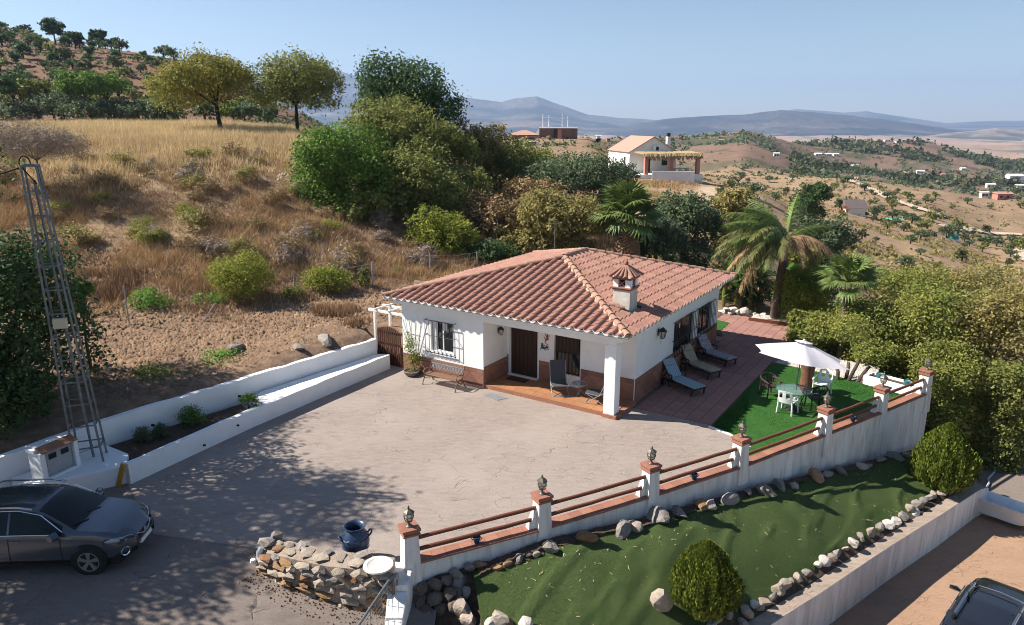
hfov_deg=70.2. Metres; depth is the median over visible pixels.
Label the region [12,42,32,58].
almond tree
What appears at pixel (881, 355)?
hedge tree
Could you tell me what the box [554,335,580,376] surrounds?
window
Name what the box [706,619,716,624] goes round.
rock
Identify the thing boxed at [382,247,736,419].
bungalow
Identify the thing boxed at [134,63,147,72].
almond tree
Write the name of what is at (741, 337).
terrace
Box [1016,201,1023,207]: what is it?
olive tree
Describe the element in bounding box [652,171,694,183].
terrace wall
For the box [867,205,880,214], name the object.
olive tree
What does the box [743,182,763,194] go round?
olive tree
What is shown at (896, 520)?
rock
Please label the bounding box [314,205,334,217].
dry bush
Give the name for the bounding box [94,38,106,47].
almond tree
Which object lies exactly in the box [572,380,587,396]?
side table
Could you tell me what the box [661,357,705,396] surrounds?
sun lounger
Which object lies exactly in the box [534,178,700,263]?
slope grass
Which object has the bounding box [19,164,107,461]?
lattice pylon
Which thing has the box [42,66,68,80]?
almond tree
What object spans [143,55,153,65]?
almond tree
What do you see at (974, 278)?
hedge tree
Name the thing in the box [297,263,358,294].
bush
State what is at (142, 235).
dry bush
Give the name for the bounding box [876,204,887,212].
olive tree
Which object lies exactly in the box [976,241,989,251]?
olive tree
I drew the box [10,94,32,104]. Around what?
almond tree
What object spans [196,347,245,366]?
bush
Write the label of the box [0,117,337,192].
straw grass
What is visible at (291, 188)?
dry bush
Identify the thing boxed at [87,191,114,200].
dry bush
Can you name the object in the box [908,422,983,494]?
globe conifer
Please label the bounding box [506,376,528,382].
door mat
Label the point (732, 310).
rock
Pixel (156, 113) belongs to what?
belt tree
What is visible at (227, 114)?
belt tree
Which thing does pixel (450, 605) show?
rock
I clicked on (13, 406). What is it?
shrub
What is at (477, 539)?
wall pot
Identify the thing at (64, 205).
dry bush
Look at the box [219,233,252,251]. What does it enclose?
dry bush
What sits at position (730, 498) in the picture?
rock
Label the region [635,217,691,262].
shrub
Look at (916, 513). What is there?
rock
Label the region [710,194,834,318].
feather palm
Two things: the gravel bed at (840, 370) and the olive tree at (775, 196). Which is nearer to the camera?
the gravel bed at (840, 370)
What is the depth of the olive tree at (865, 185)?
235.96 m
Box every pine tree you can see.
[37,17,65,44]
[63,31,84,48]
[87,28,106,46]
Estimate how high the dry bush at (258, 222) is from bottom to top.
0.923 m
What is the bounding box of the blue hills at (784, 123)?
[602,110,965,136]
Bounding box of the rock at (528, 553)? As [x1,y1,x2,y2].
[524,551,532,556]
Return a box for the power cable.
[0,164,29,174]
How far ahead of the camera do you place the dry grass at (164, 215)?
40.77 m
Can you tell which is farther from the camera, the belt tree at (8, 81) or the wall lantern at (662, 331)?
the belt tree at (8, 81)
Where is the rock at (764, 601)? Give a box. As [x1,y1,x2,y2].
[758,597,772,605]
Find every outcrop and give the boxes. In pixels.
[228,343,244,351]
[318,334,331,346]
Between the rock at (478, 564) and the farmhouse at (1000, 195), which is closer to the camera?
the rock at (478, 564)
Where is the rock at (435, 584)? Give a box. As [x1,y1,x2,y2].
[427,578,442,590]
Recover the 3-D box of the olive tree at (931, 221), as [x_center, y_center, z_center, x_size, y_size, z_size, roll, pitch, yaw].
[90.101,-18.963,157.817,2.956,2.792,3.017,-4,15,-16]
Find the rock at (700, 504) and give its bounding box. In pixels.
[693,498,706,510]
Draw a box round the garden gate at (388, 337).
[377,326,401,366]
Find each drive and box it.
[829,514,1023,624]
[970,464,1023,502]
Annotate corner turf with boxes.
[717,320,728,330]
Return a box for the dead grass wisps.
[509,470,907,624]
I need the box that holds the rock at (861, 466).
[855,462,868,469]
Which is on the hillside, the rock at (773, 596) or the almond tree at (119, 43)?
the almond tree at (119, 43)
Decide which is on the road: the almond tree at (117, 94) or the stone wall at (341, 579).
the stone wall at (341, 579)
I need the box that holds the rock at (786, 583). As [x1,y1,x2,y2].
[779,578,791,589]
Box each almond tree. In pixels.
[0,21,6,27]
[0,31,15,38]
[0,34,11,45]
[0,58,8,69]
[0,94,15,102]
[1,27,15,33]
[3,68,31,78]
[5,38,18,46]
[7,51,22,63]
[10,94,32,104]
[12,24,34,33]
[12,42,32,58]
[13,62,26,72]
[16,29,29,36]
[20,33,35,45]
[31,39,44,51]
[33,34,48,42]
[39,61,48,69]
[41,42,55,52]
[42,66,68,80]
[42,106,62,119]
[45,51,59,62]
[45,60,67,70]
[50,82,58,92]
[53,47,74,61]
[56,35,72,45]
[65,58,77,68]
[73,58,96,70]
[74,40,85,48]
[75,67,97,72]
[81,53,93,60]
[82,45,95,54]
[85,39,98,48]
[88,93,118,103]
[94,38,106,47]
[99,41,108,48]
[104,54,126,68]
[105,38,113,47]
[106,66,132,79]
[108,37,129,52]
[108,50,122,57]
[110,84,134,97]
[120,77,133,87]
[122,65,133,76]
[123,88,142,101]
[132,53,141,61]
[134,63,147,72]
[136,42,259,127]
[138,50,146,56]
[140,93,157,101]
[142,71,154,79]
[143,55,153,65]
[148,56,169,68]
[152,45,167,55]
[162,46,180,59]
[185,97,209,113]
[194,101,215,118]
[222,96,252,107]
[242,42,349,129]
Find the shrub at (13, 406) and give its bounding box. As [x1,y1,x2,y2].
[0,354,60,439]
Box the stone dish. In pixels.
[363,556,393,574]
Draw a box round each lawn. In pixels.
[473,456,937,624]
[714,363,901,455]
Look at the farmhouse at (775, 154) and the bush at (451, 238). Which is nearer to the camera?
the bush at (451, 238)
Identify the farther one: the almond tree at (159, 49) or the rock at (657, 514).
the almond tree at (159, 49)
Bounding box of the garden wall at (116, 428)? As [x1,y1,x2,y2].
[0,338,376,485]
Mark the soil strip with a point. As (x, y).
(849, 553)
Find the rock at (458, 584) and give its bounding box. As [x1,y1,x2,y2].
[452,578,463,588]
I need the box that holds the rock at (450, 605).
[447,599,455,612]
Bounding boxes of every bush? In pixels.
[0,111,100,189]
[0,161,19,181]
[0,184,8,195]
[2,191,24,199]
[25,203,68,222]
[49,200,71,210]
[56,221,100,244]
[67,162,84,171]
[67,277,96,371]
[68,148,99,162]
[82,233,101,243]
[83,167,123,186]
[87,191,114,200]
[95,206,118,217]
[106,148,138,167]
[122,222,148,238]
[124,284,174,310]
[124,362,189,380]
[130,215,155,228]
[133,162,155,174]
[133,228,164,242]
[143,156,159,167]
[143,222,166,239]
[143,227,171,243]
[169,201,205,215]
[170,233,205,249]
[172,159,205,180]
[175,207,209,232]
[176,170,207,188]
[177,158,199,169]
[182,146,208,158]
[183,185,208,199]
[187,291,230,304]
[188,156,206,168]
[189,201,227,226]
[190,147,212,158]
[193,233,235,254]
[194,173,221,191]
[194,253,214,261]
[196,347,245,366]
[202,245,277,302]
[219,141,250,157]
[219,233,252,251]
[224,180,242,190]
[227,214,245,220]
[231,166,255,179]
[232,212,268,229]
[234,243,266,258]
[239,164,255,174]
[249,146,265,155]
[255,157,265,162]
[259,188,282,205]
[266,184,288,197]
[270,232,307,250]
[270,238,306,266]
[282,284,309,299]
[287,181,305,196]
[289,221,320,240]
[290,177,321,195]
[294,213,323,230]
[296,203,310,211]
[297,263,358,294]
[304,231,323,238]
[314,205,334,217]
[320,219,342,227]
[324,255,337,265]
[328,248,364,270]
[330,211,344,221]
[336,249,362,271]
[340,239,364,257]
[343,209,362,221]
[350,242,368,253]
[352,261,370,275]
[357,266,372,285]
[367,209,393,227]
[372,230,387,237]
[374,230,390,239]
[385,205,411,220]
[391,263,405,272]
[398,202,481,258]
[400,220,412,229]
[400,242,440,264]
[408,237,429,244]
[425,258,445,267]
[479,234,491,241]
[837,204,849,213]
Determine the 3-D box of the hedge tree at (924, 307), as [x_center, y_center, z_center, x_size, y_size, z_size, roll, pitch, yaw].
[17.629,2.642,31.241,4.695,8.536,4.755,0,15,0]
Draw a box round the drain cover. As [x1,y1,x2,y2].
[484,393,506,400]
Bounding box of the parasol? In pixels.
[755,339,848,411]
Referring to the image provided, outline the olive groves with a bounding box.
[658,129,1023,197]
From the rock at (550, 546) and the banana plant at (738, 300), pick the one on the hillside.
the banana plant at (738, 300)
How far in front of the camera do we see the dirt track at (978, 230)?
193.58 m
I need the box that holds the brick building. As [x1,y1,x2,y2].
[536,113,577,138]
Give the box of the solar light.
[394,572,398,585]
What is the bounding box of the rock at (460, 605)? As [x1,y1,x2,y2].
[453,596,471,616]
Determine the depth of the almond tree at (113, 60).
162.07 m
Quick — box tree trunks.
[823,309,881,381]
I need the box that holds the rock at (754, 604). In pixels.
[750,599,759,608]
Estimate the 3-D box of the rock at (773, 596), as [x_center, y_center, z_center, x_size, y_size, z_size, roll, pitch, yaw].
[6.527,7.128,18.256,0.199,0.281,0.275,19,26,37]
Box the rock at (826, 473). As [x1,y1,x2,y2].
[823,470,832,476]
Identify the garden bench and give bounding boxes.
[422,359,465,392]
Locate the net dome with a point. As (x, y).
(955, 237)
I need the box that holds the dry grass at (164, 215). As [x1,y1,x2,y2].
[0,125,519,325]
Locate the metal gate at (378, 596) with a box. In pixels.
[357,573,394,624]
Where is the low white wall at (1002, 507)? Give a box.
[979,491,1023,525]
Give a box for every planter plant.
[131,426,153,444]
[151,421,170,439]
[174,403,206,427]
[238,391,258,408]
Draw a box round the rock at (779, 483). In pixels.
[772,478,784,491]
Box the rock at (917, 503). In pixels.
[911,499,923,508]
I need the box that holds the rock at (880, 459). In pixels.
[876,456,886,461]
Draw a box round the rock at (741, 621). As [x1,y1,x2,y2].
[737,617,748,624]
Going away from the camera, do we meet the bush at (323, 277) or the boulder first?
the boulder
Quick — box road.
[0,483,435,624]
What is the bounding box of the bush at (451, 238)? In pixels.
[398,202,481,258]
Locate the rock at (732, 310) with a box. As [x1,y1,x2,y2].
[729,307,737,314]
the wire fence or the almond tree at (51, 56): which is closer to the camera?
the wire fence
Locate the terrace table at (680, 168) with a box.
[673,167,688,170]
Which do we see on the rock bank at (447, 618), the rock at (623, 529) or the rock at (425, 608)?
the rock at (425, 608)
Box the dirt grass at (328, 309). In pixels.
[64,261,372,327]
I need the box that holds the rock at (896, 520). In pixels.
[891,516,901,525]
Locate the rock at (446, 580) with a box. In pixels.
[441,575,452,585]
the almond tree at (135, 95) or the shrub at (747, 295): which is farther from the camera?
the almond tree at (135, 95)
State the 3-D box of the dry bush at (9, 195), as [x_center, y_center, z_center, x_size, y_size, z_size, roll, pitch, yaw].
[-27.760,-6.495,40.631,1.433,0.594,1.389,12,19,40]
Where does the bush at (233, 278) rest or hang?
on the hillside
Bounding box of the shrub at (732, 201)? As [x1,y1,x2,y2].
[700,185,766,268]
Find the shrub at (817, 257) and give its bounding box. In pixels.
[778,241,825,314]
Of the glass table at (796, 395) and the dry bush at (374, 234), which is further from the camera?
the dry bush at (374, 234)
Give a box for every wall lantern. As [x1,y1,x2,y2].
[498,327,503,334]
[658,327,666,338]
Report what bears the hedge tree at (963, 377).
on the hillside
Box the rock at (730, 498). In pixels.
[720,492,739,504]
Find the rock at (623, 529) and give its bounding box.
[616,519,631,538]
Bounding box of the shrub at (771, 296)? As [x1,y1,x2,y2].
[767,280,815,310]
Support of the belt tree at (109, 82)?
on the hillside
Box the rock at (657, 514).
[646,506,669,523]
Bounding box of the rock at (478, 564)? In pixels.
[473,560,486,567]
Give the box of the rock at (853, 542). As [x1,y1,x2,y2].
[848,537,858,548]
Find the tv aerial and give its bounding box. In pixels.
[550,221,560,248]
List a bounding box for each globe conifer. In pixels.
[668,538,745,622]
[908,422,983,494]
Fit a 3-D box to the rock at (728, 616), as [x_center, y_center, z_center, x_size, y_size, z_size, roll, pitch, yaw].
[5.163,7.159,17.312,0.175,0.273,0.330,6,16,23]
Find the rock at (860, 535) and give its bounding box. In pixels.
[857,532,864,541]
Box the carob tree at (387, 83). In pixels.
[345,46,472,165]
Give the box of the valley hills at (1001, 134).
[923,128,1023,140]
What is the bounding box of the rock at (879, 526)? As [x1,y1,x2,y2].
[875,522,884,530]
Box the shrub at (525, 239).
[488,221,541,255]
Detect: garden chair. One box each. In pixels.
[758,372,781,398]
[776,390,799,416]
[804,385,828,411]
[811,369,833,394]
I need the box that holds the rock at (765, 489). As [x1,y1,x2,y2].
[755,483,776,497]
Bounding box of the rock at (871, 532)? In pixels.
[866,527,875,537]
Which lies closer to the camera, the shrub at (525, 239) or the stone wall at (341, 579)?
the stone wall at (341, 579)
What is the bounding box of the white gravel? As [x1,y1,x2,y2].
[777,360,879,380]
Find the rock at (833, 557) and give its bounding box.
[827,553,837,562]
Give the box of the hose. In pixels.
[986,465,995,487]
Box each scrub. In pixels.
[0,37,351,143]
[500,130,1023,244]
[586,135,1023,356]
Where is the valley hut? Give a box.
[840,199,868,215]
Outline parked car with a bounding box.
[0,478,153,574]
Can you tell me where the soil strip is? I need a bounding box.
[717,492,954,624]
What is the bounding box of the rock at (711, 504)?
[706,499,716,509]
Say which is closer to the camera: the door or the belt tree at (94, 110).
the door
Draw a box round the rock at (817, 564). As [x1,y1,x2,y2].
[813,561,821,567]
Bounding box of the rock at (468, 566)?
[464,562,474,570]
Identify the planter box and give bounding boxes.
[863,371,917,395]
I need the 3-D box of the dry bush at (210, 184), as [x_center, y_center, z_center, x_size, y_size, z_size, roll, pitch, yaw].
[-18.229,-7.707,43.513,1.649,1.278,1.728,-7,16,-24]
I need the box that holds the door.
[511,328,536,377]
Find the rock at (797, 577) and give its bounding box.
[793,572,802,582]
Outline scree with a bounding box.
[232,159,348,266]
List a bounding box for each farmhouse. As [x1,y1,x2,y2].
[596,135,600,145]
[607,133,702,182]
[773,152,779,157]
[979,191,988,197]
[985,183,995,187]
[992,192,1013,199]
[1005,174,1023,180]
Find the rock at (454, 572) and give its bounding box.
[449,567,463,578]
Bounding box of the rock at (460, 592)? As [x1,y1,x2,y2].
[453,586,462,598]
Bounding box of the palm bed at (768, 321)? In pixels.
[748,314,795,325]
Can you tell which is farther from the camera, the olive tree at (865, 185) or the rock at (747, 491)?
the olive tree at (865, 185)
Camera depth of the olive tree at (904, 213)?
177.02 m
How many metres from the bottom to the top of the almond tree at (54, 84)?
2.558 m
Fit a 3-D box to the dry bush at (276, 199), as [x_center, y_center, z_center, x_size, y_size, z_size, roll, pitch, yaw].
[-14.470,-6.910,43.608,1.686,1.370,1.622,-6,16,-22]
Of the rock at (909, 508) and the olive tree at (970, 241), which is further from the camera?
the olive tree at (970, 241)
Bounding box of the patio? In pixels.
[127,365,732,561]
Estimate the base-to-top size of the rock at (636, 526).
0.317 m
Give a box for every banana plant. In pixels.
[707,254,744,306]
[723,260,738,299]
[723,270,756,308]
[725,260,774,310]
[742,262,774,311]
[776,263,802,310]
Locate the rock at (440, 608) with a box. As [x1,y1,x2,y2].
[434,602,446,615]
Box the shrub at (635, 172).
[582,158,640,235]
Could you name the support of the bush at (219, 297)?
on the hillside
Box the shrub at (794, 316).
[784,308,813,339]
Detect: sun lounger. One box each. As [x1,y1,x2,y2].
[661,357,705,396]
[680,343,721,379]
[695,333,736,367]
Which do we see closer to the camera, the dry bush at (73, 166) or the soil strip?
the soil strip
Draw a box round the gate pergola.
[368,303,401,349]
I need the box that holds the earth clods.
[65,244,403,410]
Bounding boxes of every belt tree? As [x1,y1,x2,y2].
[0,69,30,102]
[0,100,48,121]
[0,109,28,121]
[14,77,51,119]
[22,89,93,120]
[49,92,127,120]
[51,67,93,117]
[76,68,132,119]
[105,97,162,120]
[134,97,188,121]
[142,78,183,120]
[218,101,243,119]
[228,99,259,121]
[255,104,278,123]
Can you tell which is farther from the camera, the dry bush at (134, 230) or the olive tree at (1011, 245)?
the olive tree at (1011, 245)
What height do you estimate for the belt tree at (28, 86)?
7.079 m
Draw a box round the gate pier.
[385,562,414,624]
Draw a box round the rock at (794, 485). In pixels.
[789,482,798,489]
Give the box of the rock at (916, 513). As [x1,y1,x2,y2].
[912,509,919,516]
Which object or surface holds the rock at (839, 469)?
on the stone border
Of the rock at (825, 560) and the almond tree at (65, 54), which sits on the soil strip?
the rock at (825, 560)
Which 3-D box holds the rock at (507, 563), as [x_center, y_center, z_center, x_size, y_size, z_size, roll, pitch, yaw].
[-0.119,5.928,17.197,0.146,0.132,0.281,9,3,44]
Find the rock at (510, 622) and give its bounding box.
[505,618,512,624]
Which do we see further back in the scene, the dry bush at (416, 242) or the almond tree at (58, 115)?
the almond tree at (58, 115)
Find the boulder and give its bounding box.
[650,588,673,611]
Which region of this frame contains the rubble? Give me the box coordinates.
[239,570,384,624]
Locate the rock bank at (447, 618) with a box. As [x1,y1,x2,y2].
[417,557,497,624]
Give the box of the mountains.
[789,109,1023,130]
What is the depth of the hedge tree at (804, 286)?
36.49 m
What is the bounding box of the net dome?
[945,232,958,241]
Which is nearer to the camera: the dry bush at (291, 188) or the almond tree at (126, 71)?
the dry bush at (291, 188)
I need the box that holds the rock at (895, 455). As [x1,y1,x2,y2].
[886,451,904,461]
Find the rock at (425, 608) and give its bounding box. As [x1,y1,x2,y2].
[419,603,432,612]
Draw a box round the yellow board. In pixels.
[115,463,125,487]
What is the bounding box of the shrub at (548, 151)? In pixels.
[497,145,567,179]
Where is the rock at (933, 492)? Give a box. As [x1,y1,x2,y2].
[929,490,936,498]
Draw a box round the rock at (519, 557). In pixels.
[515,553,522,562]
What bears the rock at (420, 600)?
on the rock bank at (447, 618)
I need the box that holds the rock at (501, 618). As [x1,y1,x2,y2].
[492,610,508,624]
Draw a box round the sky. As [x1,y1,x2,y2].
[0,0,1023,122]
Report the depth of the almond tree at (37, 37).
188.85 m
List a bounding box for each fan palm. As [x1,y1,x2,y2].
[585,175,668,256]
[813,249,887,359]
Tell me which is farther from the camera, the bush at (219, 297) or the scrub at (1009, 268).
the scrub at (1009, 268)
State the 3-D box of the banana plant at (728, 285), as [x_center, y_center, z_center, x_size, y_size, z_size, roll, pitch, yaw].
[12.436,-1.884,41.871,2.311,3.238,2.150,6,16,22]
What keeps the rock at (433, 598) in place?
on the rock bank at (447, 618)
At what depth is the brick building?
194.22 m
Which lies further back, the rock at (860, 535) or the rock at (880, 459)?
the rock at (880, 459)
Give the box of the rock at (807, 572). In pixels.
[801,568,812,576]
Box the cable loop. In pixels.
[18,155,37,183]
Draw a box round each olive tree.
[724,180,735,187]
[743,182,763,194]
[765,175,773,181]
[771,193,781,200]
[787,195,798,208]
[830,182,839,187]
[834,198,845,209]
[843,175,853,182]
[855,228,868,238]
[859,182,870,190]
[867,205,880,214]
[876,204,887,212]
[881,221,893,228]
[882,190,893,196]
[884,195,899,202]
[884,208,900,217]
[886,198,899,208]
[890,220,897,225]
[895,255,916,266]
[898,223,910,230]
[899,210,909,218]
[902,191,915,198]
[905,212,920,223]
[905,234,918,243]
[913,229,929,237]
[914,221,927,227]
[915,248,926,254]
[922,196,930,202]
[922,219,934,228]
[925,210,941,219]
[938,226,954,237]
[945,223,956,228]
[950,218,968,227]
[954,248,968,260]
[959,234,970,240]
[963,197,972,203]
[964,239,974,245]
[976,234,995,242]
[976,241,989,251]
[981,224,993,232]
[992,235,1005,246]
[1004,258,1013,265]
[1005,241,1016,248]
[1005,248,1017,256]
[1006,234,1016,240]
[1013,237,1023,249]
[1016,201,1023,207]
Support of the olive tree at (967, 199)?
on the hillside
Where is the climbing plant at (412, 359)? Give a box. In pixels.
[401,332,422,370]
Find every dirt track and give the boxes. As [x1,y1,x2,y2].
[846,177,945,216]
[938,224,1021,234]
[1013,248,1023,260]
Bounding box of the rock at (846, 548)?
[842,546,849,550]
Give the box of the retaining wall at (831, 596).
[748,483,988,624]
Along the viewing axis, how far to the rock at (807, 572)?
19.11 m
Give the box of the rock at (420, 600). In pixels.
[415,594,425,608]
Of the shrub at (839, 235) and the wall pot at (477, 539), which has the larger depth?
the shrub at (839, 235)
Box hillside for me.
[0,33,1023,457]
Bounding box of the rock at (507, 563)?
[503,560,512,566]
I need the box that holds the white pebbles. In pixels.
[752,314,784,321]
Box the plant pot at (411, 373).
[403,368,419,376]
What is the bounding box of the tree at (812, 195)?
[793,180,834,234]
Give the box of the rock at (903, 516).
[898,511,908,521]
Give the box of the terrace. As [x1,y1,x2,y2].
[634,314,794,425]
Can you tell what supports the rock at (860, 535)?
on the soil strip
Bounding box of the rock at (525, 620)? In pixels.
[518,616,532,624]
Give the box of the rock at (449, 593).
[443,586,457,601]
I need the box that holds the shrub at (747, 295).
[719,266,774,309]
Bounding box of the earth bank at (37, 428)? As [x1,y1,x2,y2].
[0,320,371,453]
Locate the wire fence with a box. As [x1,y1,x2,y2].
[123,252,502,322]
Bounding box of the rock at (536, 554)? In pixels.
[532,550,540,557]
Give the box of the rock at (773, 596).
[769,591,776,600]
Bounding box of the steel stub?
[250,546,263,563]
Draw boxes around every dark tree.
[0,131,24,198]
[0,219,120,402]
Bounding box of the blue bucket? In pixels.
[903,379,910,384]
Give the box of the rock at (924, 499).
[919,497,927,504]
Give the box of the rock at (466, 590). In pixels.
[462,586,470,599]
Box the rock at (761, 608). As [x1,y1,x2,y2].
[755,605,764,610]
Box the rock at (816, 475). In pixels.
[808,467,824,483]
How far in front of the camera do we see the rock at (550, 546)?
17.58 m
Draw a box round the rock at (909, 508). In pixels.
[905,504,913,512]
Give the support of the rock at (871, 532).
on the soil strip
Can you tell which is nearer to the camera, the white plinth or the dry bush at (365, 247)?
the white plinth
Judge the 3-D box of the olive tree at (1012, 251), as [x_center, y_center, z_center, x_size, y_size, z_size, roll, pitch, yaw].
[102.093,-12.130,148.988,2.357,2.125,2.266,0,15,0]
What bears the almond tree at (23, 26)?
on the hillside
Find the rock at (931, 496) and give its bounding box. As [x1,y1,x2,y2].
[925,494,935,500]
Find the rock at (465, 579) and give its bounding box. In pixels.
[457,574,466,586]
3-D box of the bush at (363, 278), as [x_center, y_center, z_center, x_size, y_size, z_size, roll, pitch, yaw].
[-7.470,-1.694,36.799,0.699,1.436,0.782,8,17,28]
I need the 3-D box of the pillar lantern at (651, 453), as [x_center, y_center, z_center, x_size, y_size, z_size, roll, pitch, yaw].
[3.730,3.794,19.445,0.242,0.530,0.280,8,17,29]
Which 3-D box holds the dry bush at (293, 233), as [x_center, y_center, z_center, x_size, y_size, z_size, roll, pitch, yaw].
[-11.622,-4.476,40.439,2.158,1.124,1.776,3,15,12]
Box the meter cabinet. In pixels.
[25,433,80,481]
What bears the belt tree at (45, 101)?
on the hillside
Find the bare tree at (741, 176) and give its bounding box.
[731,174,746,182]
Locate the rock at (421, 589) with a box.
[415,581,428,595]
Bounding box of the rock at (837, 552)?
[832,549,840,556]
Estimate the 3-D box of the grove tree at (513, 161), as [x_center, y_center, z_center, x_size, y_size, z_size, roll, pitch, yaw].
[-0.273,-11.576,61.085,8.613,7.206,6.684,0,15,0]
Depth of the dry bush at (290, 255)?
37.91 m
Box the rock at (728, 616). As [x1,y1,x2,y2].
[725,611,732,619]
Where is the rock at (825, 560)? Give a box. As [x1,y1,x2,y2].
[819,555,831,566]
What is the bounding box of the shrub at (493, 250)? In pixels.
[460,238,519,263]
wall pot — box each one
[471,535,481,543]
[690,473,698,479]
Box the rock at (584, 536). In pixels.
[575,530,598,542]
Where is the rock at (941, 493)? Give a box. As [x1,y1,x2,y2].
[936,489,947,495]
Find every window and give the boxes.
[424,318,455,357]
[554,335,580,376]
[672,309,698,357]
[696,299,716,339]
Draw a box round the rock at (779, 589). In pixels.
[771,583,785,596]
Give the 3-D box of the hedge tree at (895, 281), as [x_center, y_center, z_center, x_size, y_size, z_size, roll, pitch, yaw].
[18.343,1.662,34.464,4.191,8.445,3.962,-10,18,-33]
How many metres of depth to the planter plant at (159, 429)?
22.72 m
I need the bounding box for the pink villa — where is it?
[511,130,537,138]
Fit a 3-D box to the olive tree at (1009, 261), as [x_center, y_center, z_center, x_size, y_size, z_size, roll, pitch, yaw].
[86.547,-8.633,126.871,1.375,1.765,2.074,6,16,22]
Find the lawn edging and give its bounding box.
[708,426,750,446]
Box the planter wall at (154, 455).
[110,354,389,483]
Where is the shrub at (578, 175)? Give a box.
[512,149,632,234]
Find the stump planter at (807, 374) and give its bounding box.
[798,365,815,392]
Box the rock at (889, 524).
[882,519,894,529]
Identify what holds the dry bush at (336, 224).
on the hillside
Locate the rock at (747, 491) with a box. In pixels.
[744,488,751,495]
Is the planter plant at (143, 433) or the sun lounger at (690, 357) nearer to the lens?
the planter plant at (143, 433)
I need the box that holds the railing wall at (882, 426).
[397,367,935,602]
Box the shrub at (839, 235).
[797,214,860,314]
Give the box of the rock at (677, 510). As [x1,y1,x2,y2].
[671,505,687,517]
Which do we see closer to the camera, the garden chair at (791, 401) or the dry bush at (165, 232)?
the garden chair at (791, 401)
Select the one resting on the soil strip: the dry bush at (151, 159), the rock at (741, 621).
the rock at (741, 621)
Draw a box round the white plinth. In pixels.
[12,445,128,491]
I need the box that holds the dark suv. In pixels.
[940,578,1023,624]
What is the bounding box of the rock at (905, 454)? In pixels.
[902,452,908,456]
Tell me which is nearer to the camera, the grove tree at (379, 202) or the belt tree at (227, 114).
the grove tree at (379, 202)
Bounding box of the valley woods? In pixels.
[788,134,1023,192]
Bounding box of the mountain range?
[253,71,655,136]
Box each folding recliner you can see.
[549,359,568,396]
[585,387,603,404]
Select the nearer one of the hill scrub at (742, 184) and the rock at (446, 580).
the rock at (446, 580)
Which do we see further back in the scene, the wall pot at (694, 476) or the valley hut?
the valley hut
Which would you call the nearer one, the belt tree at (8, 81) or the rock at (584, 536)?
the rock at (584, 536)
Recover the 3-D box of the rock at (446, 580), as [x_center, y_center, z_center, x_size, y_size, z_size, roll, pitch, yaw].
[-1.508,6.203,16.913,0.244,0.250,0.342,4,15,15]
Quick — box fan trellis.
[399,316,423,350]
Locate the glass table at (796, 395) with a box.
[776,383,812,412]
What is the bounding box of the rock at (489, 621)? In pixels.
[484,616,493,624]
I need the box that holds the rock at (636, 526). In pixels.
[629,520,642,532]
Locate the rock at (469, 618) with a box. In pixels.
[460,610,476,624]
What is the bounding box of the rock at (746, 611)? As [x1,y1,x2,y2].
[740,604,753,618]
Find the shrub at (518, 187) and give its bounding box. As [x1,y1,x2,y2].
[496,175,568,235]
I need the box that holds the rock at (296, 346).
[292,343,304,349]
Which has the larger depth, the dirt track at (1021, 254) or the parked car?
the dirt track at (1021, 254)
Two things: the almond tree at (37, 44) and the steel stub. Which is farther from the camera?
the almond tree at (37, 44)
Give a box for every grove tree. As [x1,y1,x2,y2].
[277,112,401,216]
[333,180,411,227]
[335,90,446,189]
[358,129,483,221]
[401,114,483,185]
[430,157,496,216]
[450,116,516,204]
[452,188,533,240]
[461,134,557,204]
[513,185,609,249]
[645,188,727,268]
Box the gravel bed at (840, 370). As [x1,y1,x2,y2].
[776,361,879,381]
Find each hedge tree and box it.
[768,261,835,321]
[782,307,867,359]
[825,286,922,373]
[850,338,910,379]
[863,261,961,377]
[872,278,996,398]
[905,331,993,451]
[927,261,1023,358]
[933,274,1023,457]
[971,357,1023,474]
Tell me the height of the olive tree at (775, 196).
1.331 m
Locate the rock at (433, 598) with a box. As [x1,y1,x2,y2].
[426,591,443,606]
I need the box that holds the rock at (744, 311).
[739,307,749,315]
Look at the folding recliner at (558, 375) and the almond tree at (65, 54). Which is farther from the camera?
the almond tree at (65, 54)
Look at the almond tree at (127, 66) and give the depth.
155.84 m
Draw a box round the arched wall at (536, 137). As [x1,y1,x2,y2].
[527,136,549,138]
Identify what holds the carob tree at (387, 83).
on the hillside
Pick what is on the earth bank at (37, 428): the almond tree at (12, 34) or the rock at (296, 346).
the rock at (296, 346)
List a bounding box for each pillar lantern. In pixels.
[402,505,414,527]
[537,475,546,494]
[647,446,656,464]
[738,421,746,437]
[823,392,831,407]
[880,373,887,387]
[925,356,932,369]
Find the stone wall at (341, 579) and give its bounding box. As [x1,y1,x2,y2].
[256,531,395,614]
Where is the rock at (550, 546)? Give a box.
[542,540,559,553]
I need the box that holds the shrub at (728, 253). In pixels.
[721,233,779,305]
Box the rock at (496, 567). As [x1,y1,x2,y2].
[490,565,503,570]
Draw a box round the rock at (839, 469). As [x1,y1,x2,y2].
[834,465,847,475]
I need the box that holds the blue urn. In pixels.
[337,520,372,552]
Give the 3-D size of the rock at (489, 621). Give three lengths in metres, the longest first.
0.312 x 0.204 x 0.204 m

